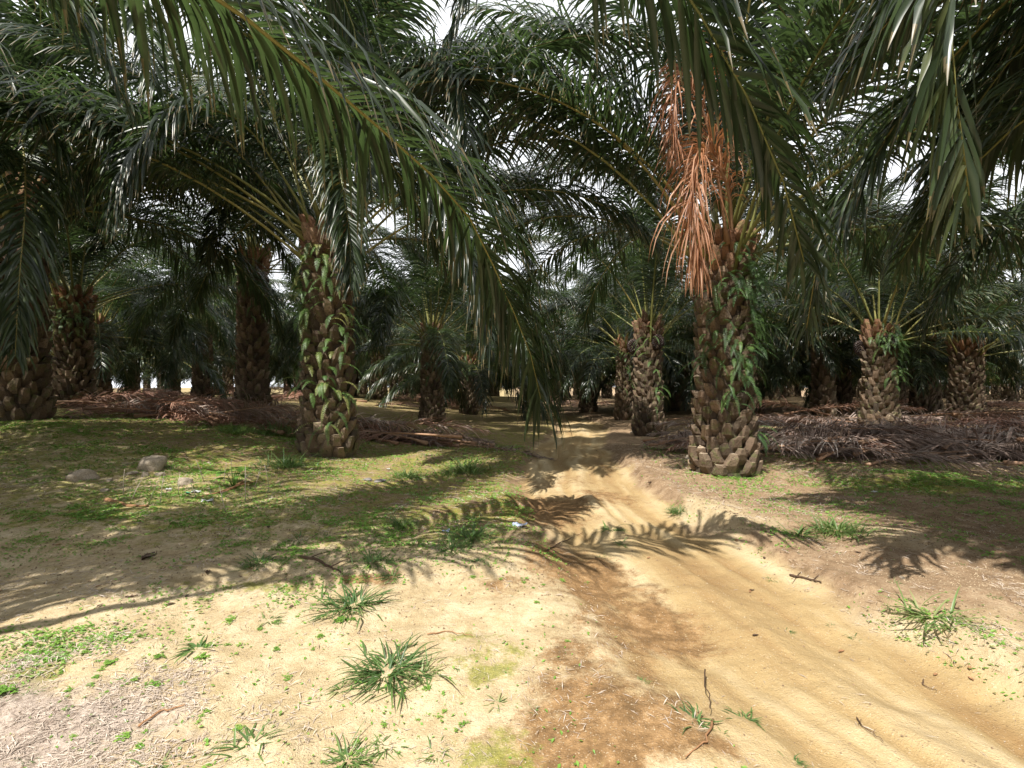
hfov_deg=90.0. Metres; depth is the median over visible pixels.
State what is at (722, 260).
oil palm
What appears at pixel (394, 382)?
oil palm
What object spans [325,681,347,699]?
grass tuft
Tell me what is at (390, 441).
dead frond
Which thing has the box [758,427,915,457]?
dead frond
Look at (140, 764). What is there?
grass tuft
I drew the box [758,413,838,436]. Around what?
dead frond
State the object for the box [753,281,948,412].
oil palm
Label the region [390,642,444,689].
grass tuft
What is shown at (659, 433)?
dead frond
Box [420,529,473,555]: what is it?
grass tuft
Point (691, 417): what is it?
dead frond
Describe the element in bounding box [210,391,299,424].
dead frond
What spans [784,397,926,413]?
dead frond
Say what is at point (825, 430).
dead frond
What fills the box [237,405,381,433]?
dead frond
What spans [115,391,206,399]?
dead frond
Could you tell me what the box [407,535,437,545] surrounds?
grass tuft
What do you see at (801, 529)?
grass tuft
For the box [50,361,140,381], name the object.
oil palm
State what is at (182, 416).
dead frond
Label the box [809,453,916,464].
dead frond
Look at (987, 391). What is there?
oil palm
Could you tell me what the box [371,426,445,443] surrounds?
dead frond
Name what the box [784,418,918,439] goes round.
dead frond
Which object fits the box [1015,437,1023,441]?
bare petiole
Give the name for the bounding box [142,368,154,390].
oil palm
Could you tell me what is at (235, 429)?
grass tuft
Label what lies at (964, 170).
oil palm
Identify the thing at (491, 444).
dead frond
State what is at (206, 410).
dead frond
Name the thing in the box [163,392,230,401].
dead frond
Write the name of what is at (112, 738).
straw litter
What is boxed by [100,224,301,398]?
oil palm
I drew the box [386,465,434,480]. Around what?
grass tuft
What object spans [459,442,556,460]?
dead frond
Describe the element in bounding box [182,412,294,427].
dead frond
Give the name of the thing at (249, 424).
dead frond
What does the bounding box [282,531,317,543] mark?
grass tuft
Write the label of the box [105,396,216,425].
dead frond
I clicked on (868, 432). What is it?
dead frond
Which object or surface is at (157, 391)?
dead frond
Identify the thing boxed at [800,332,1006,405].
oil palm
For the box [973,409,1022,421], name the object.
dead frond
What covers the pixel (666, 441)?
dead frond
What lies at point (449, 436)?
bare petiole
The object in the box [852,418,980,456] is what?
dead frond
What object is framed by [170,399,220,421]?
dead frond
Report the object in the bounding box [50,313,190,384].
oil palm
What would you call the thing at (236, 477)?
seedling
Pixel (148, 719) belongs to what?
stick
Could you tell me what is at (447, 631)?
stick
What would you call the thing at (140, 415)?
dead frond
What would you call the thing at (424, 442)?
dead frond
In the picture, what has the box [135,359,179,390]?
oil palm
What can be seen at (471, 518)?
grass tuft
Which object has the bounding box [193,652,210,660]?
weed
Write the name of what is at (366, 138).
oil palm
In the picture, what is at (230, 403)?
dead frond
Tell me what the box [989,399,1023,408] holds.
dead frond
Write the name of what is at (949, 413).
dead frond
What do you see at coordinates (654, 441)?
dead frond
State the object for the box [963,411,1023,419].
dead frond
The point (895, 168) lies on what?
sky
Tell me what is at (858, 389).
oil palm
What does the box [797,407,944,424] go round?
dead frond
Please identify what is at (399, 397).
dead frond
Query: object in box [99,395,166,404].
dead frond
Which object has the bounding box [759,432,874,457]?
dead frond
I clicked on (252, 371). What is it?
oil palm
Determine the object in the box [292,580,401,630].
grass tuft
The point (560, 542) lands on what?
stick
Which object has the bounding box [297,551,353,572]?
stick
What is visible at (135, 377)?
oil palm
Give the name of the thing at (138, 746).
weed
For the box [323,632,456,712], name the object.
grass tuft
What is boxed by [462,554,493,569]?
grass tuft
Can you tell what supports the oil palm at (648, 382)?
on the ground at (628, 737)
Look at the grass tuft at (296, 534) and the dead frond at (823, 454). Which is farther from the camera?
the dead frond at (823, 454)
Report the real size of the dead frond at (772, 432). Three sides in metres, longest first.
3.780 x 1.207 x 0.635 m
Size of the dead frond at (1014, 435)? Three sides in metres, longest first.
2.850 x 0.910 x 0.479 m
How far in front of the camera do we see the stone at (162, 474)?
6.93 m
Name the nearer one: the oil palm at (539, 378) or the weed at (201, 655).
the weed at (201, 655)
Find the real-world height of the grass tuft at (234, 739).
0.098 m
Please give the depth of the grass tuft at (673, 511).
6.25 m
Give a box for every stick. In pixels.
[103,497,148,506]
[138,704,184,726]
[197,480,260,497]
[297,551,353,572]
[427,630,472,635]
[547,532,582,549]
[685,718,713,756]
[704,669,710,707]
[789,571,820,581]
[856,717,883,741]
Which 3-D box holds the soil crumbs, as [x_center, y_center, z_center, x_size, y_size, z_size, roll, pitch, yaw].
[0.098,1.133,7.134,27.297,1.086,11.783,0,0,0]
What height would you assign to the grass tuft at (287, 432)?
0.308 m
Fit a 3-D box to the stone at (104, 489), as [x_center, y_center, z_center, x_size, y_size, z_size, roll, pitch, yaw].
[-4.853,1.271,6.099,0.120,0.064,0.096,0,0,1]
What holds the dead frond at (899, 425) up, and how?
on the dead frond at (864, 441)
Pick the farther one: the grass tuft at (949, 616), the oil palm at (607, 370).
the oil palm at (607, 370)
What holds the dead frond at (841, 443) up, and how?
on the ground at (628, 737)
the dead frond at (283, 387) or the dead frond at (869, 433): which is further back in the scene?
the dead frond at (283, 387)
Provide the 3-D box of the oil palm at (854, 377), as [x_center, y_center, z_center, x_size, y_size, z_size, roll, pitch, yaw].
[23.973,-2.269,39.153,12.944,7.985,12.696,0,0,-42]
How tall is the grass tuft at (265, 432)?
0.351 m
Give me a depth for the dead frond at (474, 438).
12.42 m
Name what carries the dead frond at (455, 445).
on the ground at (628, 737)
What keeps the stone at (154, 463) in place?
on the ground at (628, 737)
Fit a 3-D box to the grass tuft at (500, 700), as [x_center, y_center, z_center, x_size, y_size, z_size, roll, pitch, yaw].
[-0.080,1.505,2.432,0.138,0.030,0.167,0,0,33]
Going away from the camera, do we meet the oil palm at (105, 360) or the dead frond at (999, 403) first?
the oil palm at (105, 360)
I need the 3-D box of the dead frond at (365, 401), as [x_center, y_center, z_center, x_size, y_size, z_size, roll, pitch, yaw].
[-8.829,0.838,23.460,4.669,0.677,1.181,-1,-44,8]
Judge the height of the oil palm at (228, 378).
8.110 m
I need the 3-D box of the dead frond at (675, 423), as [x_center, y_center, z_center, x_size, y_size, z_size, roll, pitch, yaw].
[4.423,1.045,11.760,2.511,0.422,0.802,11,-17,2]
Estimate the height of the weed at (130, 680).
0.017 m
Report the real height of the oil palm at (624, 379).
8.308 m
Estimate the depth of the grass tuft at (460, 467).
8.65 m
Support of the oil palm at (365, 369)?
on the ground at (628, 737)
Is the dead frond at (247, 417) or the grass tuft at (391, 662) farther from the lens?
the dead frond at (247, 417)
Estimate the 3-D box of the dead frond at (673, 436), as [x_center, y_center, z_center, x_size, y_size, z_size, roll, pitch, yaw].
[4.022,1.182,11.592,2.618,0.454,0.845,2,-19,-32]
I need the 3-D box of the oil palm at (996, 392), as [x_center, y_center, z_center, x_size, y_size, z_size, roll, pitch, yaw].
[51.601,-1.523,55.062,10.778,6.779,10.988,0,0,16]
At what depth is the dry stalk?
6.06 m
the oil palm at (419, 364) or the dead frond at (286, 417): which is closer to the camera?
the dead frond at (286, 417)
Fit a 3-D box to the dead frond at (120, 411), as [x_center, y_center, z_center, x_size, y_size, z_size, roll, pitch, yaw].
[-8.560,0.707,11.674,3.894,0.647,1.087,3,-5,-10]
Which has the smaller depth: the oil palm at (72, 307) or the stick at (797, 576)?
the stick at (797, 576)
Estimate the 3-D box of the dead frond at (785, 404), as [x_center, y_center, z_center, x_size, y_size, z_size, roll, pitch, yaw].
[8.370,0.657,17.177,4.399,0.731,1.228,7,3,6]
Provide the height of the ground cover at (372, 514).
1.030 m
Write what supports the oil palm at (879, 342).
on the ground at (628, 737)
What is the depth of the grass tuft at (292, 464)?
7.98 m
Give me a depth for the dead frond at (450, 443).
12.33 m
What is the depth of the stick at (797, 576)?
4.00 m
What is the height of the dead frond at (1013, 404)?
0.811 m
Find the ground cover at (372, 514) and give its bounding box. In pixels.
[0,410,1023,767]
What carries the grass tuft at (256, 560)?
on the ground at (628, 737)
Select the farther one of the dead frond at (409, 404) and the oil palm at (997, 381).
the oil palm at (997, 381)
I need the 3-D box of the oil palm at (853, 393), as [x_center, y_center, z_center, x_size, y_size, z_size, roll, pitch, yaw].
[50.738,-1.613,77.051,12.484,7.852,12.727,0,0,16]
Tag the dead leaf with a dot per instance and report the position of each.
(145, 556)
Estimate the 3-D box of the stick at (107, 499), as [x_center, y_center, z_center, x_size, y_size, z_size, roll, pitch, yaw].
[-4.273,1.312,5.649,0.574,0.079,0.091,0,0,14]
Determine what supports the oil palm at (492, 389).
on the ground at (628, 737)
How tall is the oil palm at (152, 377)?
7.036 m
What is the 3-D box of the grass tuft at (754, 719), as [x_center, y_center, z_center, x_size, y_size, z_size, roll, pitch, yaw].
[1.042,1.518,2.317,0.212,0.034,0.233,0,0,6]
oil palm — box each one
[0,0,144,222]
[0,0,362,421]
[0,0,680,457]
[26,0,844,452]
[33,21,444,408]
[33,146,283,407]
[48,229,236,399]
[48,283,218,374]
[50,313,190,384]
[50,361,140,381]
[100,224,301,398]
[111,268,237,396]
[123,360,191,392]
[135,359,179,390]
[136,365,187,391]
[140,368,187,393]
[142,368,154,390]
[148,282,298,369]
[177,370,234,383]
[185,347,296,395]
[189,255,408,392]
[212,359,298,384]
[268,278,472,400]
[269,287,418,395]
[269,351,371,379]
[270,188,598,426]
[271,376,291,392]
[272,371,298,392]
[334,0,1023,477]
[357,270,579,419]
[358,374,408,390]
[359,358,419,395]
[359,369,367,393]
[393,293,493,403]
[393,346,487,375]
[446,327,612,409]
[486,102,853,436]
[487,337,598,400]
[487,378,498,395]
[494,279,691,415]
[505,235,791,419]
[535,288,694,382]
[563,336,690,380]
[566,369,667,397]
[576,261,801,410]
[654,258,902,413]
[669,188,1012,416]
[669,352,809,386]
[673,156,1023,424]
[686,317,846,368]
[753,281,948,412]
[767,353,909,384]
[767,373,798,397]
[767,379,801,396]
[768,320,794,399]
[780,269,1023,414]
[783,0,1023,360]
[784,186,1023,420]
[786,380,794,396]
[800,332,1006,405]
[806,381,855,396]
[837,314,1023,409]
[855,374,945,397]
[856,380,861,397]
[874,0,1023,346]
[936,285,1023,376]
[940,354,1015,386]
[942,385,990,397]
[984,371,1022,398]
[985,383,989,398]
[986,378,1023,398]
[990,318,1023,401]
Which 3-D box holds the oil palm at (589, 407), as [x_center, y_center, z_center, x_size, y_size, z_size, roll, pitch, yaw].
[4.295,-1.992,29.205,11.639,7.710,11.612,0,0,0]
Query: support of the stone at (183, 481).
on the ground at (628, 737)
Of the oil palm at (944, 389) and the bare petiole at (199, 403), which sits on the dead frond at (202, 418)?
the bare petiole at (199, 403)
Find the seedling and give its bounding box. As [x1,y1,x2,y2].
[212,466,253,486]
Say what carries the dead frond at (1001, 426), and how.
on the dead frond at (950, 436)
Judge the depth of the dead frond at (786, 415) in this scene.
16.38 m
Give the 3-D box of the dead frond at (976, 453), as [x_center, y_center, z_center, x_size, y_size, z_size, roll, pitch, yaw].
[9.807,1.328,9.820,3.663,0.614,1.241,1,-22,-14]
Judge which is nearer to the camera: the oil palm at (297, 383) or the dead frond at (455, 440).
the dead frond at (455, 440)
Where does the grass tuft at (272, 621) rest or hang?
on the ground at (628, 737)
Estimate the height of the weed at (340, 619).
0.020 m
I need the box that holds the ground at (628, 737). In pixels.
[0,387,1023,767]
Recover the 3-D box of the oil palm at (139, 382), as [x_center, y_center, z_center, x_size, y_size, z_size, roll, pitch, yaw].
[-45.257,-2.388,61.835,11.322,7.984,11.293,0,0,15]
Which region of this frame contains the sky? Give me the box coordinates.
[11,0,1023,387]
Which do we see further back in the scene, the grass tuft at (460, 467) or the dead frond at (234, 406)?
the dead frond at (234, 406)
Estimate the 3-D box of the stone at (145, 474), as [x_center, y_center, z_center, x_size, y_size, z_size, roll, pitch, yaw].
[-4.950,1.224,6.906,0.090,0.083,0.132,0,0,-42]
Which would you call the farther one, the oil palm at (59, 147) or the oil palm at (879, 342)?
the oil palm at (879, 342)
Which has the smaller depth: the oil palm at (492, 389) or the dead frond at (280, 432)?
the dead frond at (280, 432)
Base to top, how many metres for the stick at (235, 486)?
0.094 m
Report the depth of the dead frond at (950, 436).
9.71 m
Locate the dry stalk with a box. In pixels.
[245,466,249,500]
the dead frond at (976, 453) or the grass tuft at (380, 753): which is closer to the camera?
the grass tuft at (380, 753)
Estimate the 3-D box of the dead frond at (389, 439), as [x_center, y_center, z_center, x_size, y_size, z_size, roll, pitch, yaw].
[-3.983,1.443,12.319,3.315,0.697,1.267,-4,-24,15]
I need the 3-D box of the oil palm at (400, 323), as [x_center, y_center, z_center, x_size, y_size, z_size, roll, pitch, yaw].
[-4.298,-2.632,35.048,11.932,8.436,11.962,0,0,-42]
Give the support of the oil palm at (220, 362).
on the ground at (628, 737)
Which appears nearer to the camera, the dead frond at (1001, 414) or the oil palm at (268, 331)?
the dead frond at (1001, 414)
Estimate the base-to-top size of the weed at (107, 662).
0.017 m
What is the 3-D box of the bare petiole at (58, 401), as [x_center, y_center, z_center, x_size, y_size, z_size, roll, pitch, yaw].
[-9.517,0.403,11.307,1.117,0.096,0.150,0,0,-21]
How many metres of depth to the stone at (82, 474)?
6.42 m
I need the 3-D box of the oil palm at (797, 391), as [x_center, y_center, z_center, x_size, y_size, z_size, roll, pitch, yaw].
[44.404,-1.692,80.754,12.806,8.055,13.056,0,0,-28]
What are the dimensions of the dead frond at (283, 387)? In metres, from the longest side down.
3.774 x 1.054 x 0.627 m
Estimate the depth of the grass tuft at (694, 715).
2.27 m
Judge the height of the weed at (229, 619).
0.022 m
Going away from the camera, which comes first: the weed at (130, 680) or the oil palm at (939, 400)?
the weed at (130, 680)
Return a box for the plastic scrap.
[512,522,527,525]
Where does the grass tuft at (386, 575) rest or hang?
on the ground at (628, 737)
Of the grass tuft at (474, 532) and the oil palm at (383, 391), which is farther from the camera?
the oil palm at (383, 391)
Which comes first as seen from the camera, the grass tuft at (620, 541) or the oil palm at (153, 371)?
the grass tuft at (620, 541)
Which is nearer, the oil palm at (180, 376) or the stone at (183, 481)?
the stone at (183, 481)
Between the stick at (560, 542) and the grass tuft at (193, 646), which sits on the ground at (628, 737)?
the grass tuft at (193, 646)
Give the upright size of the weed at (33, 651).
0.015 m
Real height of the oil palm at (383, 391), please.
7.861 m
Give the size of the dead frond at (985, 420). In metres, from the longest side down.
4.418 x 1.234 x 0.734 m
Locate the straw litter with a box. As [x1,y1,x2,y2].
[0,410,1023,767]
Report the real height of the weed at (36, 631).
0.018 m
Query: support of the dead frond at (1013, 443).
on the dead frond at (976, 453)
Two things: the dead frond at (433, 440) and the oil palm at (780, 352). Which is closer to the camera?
the dead frond at (433, 440)
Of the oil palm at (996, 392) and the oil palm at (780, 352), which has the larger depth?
the oil palm at (996, 392)
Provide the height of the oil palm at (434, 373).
8.461 m
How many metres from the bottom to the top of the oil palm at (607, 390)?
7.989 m
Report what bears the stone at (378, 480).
on the ground at (628, 737)
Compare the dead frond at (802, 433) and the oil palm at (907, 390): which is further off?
the oil palm at (907, 390)
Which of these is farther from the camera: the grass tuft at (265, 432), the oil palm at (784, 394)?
the oil palm at (784, 394)
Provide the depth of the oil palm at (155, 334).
23.25 m
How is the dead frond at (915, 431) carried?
on the dead frond at (772, 432)
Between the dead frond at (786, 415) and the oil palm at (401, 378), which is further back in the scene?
the oil palm at (401, 378)
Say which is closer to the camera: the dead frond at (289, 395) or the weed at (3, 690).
the weed at (3, 690)
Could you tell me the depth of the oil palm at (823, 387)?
21.77 m
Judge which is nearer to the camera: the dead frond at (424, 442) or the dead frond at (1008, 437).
the dead frond at (1008, 437)
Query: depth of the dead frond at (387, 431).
12.74 m
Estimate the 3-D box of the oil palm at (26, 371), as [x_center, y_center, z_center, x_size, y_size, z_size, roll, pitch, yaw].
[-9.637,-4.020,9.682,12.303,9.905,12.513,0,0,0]
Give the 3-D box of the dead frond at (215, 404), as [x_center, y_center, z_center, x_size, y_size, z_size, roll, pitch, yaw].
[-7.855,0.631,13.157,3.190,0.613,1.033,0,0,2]
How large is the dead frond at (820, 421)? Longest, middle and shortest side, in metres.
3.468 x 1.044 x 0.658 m
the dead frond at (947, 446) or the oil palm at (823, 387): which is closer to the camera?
the dead frond at (947, 446)
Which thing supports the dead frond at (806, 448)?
on the ground at (628, 737)
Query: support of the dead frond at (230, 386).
on the dead frond
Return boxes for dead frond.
[55,386,197,405]
[55,388,118,419]
[64,401,228,421]
[79,397,231,418]
[97,392,173,403]
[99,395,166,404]
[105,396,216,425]
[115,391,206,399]
[122,401,199,423]
[133,400,282,421]
[135,408,283,430]
[136,394,285,413]
[140,384,171,398]
[140,392,197,414]
[145,399,297,421]
[157,396,254,420]
[161,412,296,427]
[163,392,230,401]
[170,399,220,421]
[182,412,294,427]
[187,403,255,420]
[191,397,253,411]
[202,382,234,395]
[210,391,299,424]
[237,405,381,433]
[239,417,284,434]
[241,407,297,425]
[270,382,297,393]
[271,391,298,400]
[274,392,301,400]
[286,393,366,402]
[286,412,408,428]
[355,414,428,444]
[357,416,450,447]
[359,425,398,444]
[360,412,491,440]
[361,419,439,446]
[361,434,411,444]
[366,423,476,444]
[370,425,497,447]
[370,435,452,444]
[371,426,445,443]
[375,399,418,408]
[378,430,458,446]
[380,429,493,446]
[394,394,420,402]
[395,440,465,444]
[446,404,509,411]
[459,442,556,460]
[596,399,613,405]
[638,435,764,455]
[643,429,690,441]
[646,426,690,440]
[648,439,685,445]
[649,416,693,429]
[655,430,690,443]
[659,429,768,444]
[662,437,688,452]
[667,416,766,422]
[687,428,879,456]
[753,393,830,416]
[755,411,791,420]
[758,411,946,439]
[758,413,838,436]
[758,421,839,440]
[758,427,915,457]
[759,412,855,424]
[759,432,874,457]
[760,423,866,458]
[761,422,923,446]
[764,443,923,464]
[767,414,849,425]
[775,421,879,447]
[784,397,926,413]
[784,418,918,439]
[784,422,971,454]
[796,423,994,447]
[796,433,1023,477]
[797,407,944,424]
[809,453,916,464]
[810,431,904,455]
[816,439,877,461]
[818,433,941,456]
[819,421,922,451]
[830,408,950,436]
[840,417,942,439]
[849,428,1021,458]
[850,412,1023,440]
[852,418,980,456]
[858,421,1011,444]
[865,446,983,465]
[879,449,1022,460]
[882,423,1023,461]
[901,410,1023,433]
[914,424,1023,451]
[915,429,1023,460]
[918,403,1020,421]
[922,443,1023,460]
[938,447,1021,461]
[941,416,1009,449]
[948,442,1023,458]
[949,413,1023,425]
[952,401,1023,421]
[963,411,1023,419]
[968,416,1023,437]
[971,428,1023,441]
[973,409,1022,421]
[987,401,1023,408]
[987,408,1023,434]
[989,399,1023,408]
[1003,427,1023,451]
[1003,460,1023,465]
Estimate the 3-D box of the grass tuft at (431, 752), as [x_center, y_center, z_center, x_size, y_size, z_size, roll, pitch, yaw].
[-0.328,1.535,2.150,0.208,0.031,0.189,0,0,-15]
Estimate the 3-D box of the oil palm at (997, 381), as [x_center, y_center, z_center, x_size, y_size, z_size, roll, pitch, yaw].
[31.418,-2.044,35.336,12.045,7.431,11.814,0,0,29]
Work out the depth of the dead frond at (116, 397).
16.70 m
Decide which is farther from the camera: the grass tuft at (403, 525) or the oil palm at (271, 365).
the oil palm at (271, 365)
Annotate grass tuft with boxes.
[126,748,184,767]
[170,635,222,665]
[201,719,289,765]
[204,421,258,434]
[227,551,285,573]
[241,448,327,470]
[245,419,296,436]
[257,612,285,628]
[267,425,295,436]
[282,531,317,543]
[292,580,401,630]
[320,718,386,767]
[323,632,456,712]
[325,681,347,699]
[335,541,398,571]
[368,733,409,762]
[374,569,402,583]
[381,512,429,532]
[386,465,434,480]
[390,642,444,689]
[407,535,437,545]
[411,736,452,764]
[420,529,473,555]
[428,521,506,547]
[431,454,498,476]
[457,511,490,524]
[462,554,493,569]
[482,692,507,711]
[597,521,631,533]
[606,537,634,547]
[662,503,690,515]
[666,699,720,734]
[723,706,762,728]
[736,471,766,478]
[776,522,832,541]
[776,749,814,766]
[786,511,896,542]
[876,579,1011,640]
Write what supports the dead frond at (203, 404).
on the dead frond
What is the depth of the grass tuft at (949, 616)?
3.12 m
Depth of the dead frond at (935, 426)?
10.48 m
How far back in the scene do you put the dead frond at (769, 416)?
17.50 m
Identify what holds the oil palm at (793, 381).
on the ground at (628, 737)
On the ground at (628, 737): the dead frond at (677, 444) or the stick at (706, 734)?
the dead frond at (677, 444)
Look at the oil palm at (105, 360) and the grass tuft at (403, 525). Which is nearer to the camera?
the grass tuft at (403, 525)
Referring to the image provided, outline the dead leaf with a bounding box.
[141,552,156,559]
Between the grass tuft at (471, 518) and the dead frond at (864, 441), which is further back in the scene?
the dead frond at (864, 441)
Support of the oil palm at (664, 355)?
on the ground at (628, 737)
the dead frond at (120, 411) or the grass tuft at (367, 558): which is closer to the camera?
the grass tuft at (367, 558)
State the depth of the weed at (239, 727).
2.27 m
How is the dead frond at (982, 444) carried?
on the ground at (628, 737)
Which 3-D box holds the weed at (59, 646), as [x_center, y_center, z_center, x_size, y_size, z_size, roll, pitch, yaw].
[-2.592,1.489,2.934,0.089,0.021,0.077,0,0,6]
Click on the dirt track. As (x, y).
(815, 709)
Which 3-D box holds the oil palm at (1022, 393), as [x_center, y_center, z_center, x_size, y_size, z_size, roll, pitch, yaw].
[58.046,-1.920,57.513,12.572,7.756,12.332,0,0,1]
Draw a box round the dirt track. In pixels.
[510,397,1023,767]
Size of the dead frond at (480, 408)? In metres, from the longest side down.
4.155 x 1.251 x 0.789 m
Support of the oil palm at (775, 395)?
on the ground at (628, 737)
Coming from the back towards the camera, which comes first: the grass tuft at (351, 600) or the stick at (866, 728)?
the grass tuft at (351, 600)
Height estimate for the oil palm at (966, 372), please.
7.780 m
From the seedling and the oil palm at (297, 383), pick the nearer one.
the seedling
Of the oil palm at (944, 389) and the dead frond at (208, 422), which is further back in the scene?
the oil palm at (944, 389)
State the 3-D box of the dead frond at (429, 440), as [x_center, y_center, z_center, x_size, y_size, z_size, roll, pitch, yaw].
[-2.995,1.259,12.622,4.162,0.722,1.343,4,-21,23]
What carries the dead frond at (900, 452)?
on the ground at (628, 737)
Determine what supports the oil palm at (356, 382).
on the ground at (628, 737)
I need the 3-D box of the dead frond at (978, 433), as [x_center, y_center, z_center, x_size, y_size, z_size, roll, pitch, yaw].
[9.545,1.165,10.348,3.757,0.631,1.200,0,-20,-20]
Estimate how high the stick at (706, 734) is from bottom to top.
0.040 m
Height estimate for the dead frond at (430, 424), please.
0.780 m
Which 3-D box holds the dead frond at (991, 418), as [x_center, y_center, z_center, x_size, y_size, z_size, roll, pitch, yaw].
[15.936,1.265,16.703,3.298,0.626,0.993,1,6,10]
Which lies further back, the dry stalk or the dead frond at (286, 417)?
the dead frond at (286, 417)
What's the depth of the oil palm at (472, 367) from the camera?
24.44 m
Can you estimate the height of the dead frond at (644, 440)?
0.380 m
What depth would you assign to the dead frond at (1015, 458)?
9.51 m
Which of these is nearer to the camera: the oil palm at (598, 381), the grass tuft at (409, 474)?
the grass tuft at (409, 474)
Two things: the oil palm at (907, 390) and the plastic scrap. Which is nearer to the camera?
the plastic scrap
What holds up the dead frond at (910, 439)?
on the dead frond at (801, 440)
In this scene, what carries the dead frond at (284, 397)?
on the ground at (628, 737)
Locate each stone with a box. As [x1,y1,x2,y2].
[65,469,99,480]
[100,488,109,491]
[125,471,138,474]
[136,455,167,471]
[141,472,148,476]
[154,472,165,476]
[177,477,193,485]
[374,479,385,482]
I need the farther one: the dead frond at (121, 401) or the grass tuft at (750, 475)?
the dead frond at (121, 401)
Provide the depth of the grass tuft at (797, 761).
2.05 m
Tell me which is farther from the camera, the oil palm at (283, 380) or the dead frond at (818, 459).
the oil palm at (283, 380)
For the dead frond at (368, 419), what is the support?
on the dead frond at (429, 440)
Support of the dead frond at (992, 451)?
on the ground at (628, 737)
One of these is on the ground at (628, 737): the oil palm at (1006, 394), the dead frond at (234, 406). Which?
the oil palm at (1006, 394)
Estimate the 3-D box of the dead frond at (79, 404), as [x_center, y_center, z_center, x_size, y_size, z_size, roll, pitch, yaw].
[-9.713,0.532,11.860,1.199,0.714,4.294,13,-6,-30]
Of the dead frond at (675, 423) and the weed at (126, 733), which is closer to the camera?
the weed at (126, 733)
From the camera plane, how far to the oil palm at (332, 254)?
8.65 m
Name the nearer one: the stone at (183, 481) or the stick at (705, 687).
the stick at (705, 687)
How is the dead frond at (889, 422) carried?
on the dead frond
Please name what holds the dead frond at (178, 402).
on the dead frond at (249, 424)
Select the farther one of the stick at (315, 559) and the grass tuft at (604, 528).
the grass tuft at (604, 528)
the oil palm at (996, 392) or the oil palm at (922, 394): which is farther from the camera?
the oil palm at (996, 392)
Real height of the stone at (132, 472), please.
0.056 m
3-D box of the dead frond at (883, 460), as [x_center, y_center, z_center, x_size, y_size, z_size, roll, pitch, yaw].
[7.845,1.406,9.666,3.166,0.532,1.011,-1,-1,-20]
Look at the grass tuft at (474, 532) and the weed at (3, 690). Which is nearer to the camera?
the weed at (3, 690)
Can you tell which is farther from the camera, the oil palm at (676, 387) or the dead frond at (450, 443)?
the oil palm at (676, 387)
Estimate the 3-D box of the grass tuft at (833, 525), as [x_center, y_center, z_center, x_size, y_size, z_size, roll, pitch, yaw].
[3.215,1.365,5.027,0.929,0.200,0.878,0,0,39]
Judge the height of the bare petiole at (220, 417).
0.099 m
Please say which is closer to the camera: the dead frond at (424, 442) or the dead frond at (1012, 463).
the dead frond at (1012, 463)
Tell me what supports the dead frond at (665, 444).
on the ground at (628, 737)
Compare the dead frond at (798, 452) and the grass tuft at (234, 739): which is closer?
the grass tuft at (234, 739)
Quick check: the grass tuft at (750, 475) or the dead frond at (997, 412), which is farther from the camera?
the dead frond at (997, 412)
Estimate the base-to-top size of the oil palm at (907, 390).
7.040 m
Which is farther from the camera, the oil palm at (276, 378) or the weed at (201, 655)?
the oil palm at (276, 378)
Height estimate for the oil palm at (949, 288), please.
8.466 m
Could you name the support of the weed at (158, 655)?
on the ground at (628, 737)
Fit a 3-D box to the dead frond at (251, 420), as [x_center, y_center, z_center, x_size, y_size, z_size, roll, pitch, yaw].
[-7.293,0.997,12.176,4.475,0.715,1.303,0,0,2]
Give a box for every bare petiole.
[56,400,111,403]
[82,407,162,411]
[164,402,202,404]
[193,411,236,417]
[203,416,243,418]
[371,432,462,438]
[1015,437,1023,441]
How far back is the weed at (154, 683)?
2.55 m
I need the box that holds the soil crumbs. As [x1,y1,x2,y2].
[0,410,1023,767]
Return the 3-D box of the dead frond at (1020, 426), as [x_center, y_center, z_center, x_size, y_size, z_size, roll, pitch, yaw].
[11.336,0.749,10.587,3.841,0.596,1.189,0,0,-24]
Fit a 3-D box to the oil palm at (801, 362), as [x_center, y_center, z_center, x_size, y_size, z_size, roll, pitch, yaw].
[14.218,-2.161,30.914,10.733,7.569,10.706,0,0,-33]
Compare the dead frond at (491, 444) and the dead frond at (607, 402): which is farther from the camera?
the dead frond at (607, 402)
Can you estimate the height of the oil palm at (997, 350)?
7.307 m
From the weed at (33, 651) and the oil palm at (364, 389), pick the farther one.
the oil palm at (364, 389)
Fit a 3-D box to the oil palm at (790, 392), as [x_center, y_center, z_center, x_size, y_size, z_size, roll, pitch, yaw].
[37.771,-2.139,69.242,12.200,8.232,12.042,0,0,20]
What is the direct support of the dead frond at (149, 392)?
on the dead frond at (79, 404)
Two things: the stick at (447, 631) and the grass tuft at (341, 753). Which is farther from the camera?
the stick at (447, 631)
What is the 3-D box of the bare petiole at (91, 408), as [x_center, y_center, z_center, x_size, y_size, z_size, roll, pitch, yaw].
[-8.514,0.562,11.242,1.451,0.114,0.150,0,0,-20]
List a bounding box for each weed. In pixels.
[0,683,18,694]
[29,628,41,634]
[30,648,43,655]
[50,640,68,647]
[100,658,118,667]
[113,731,130,741]
[121,675,139,685]
[135,739,143,748]
[144,679,164,687]
[153,653,164,658]
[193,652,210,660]
[222,615,236,622]
[233,724,243,730]
[333,616,347,622]
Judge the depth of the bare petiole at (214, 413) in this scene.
11.55 m
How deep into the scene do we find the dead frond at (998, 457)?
9.65 m
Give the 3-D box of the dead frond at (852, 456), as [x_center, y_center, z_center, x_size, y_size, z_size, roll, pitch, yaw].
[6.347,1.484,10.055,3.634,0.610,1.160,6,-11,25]

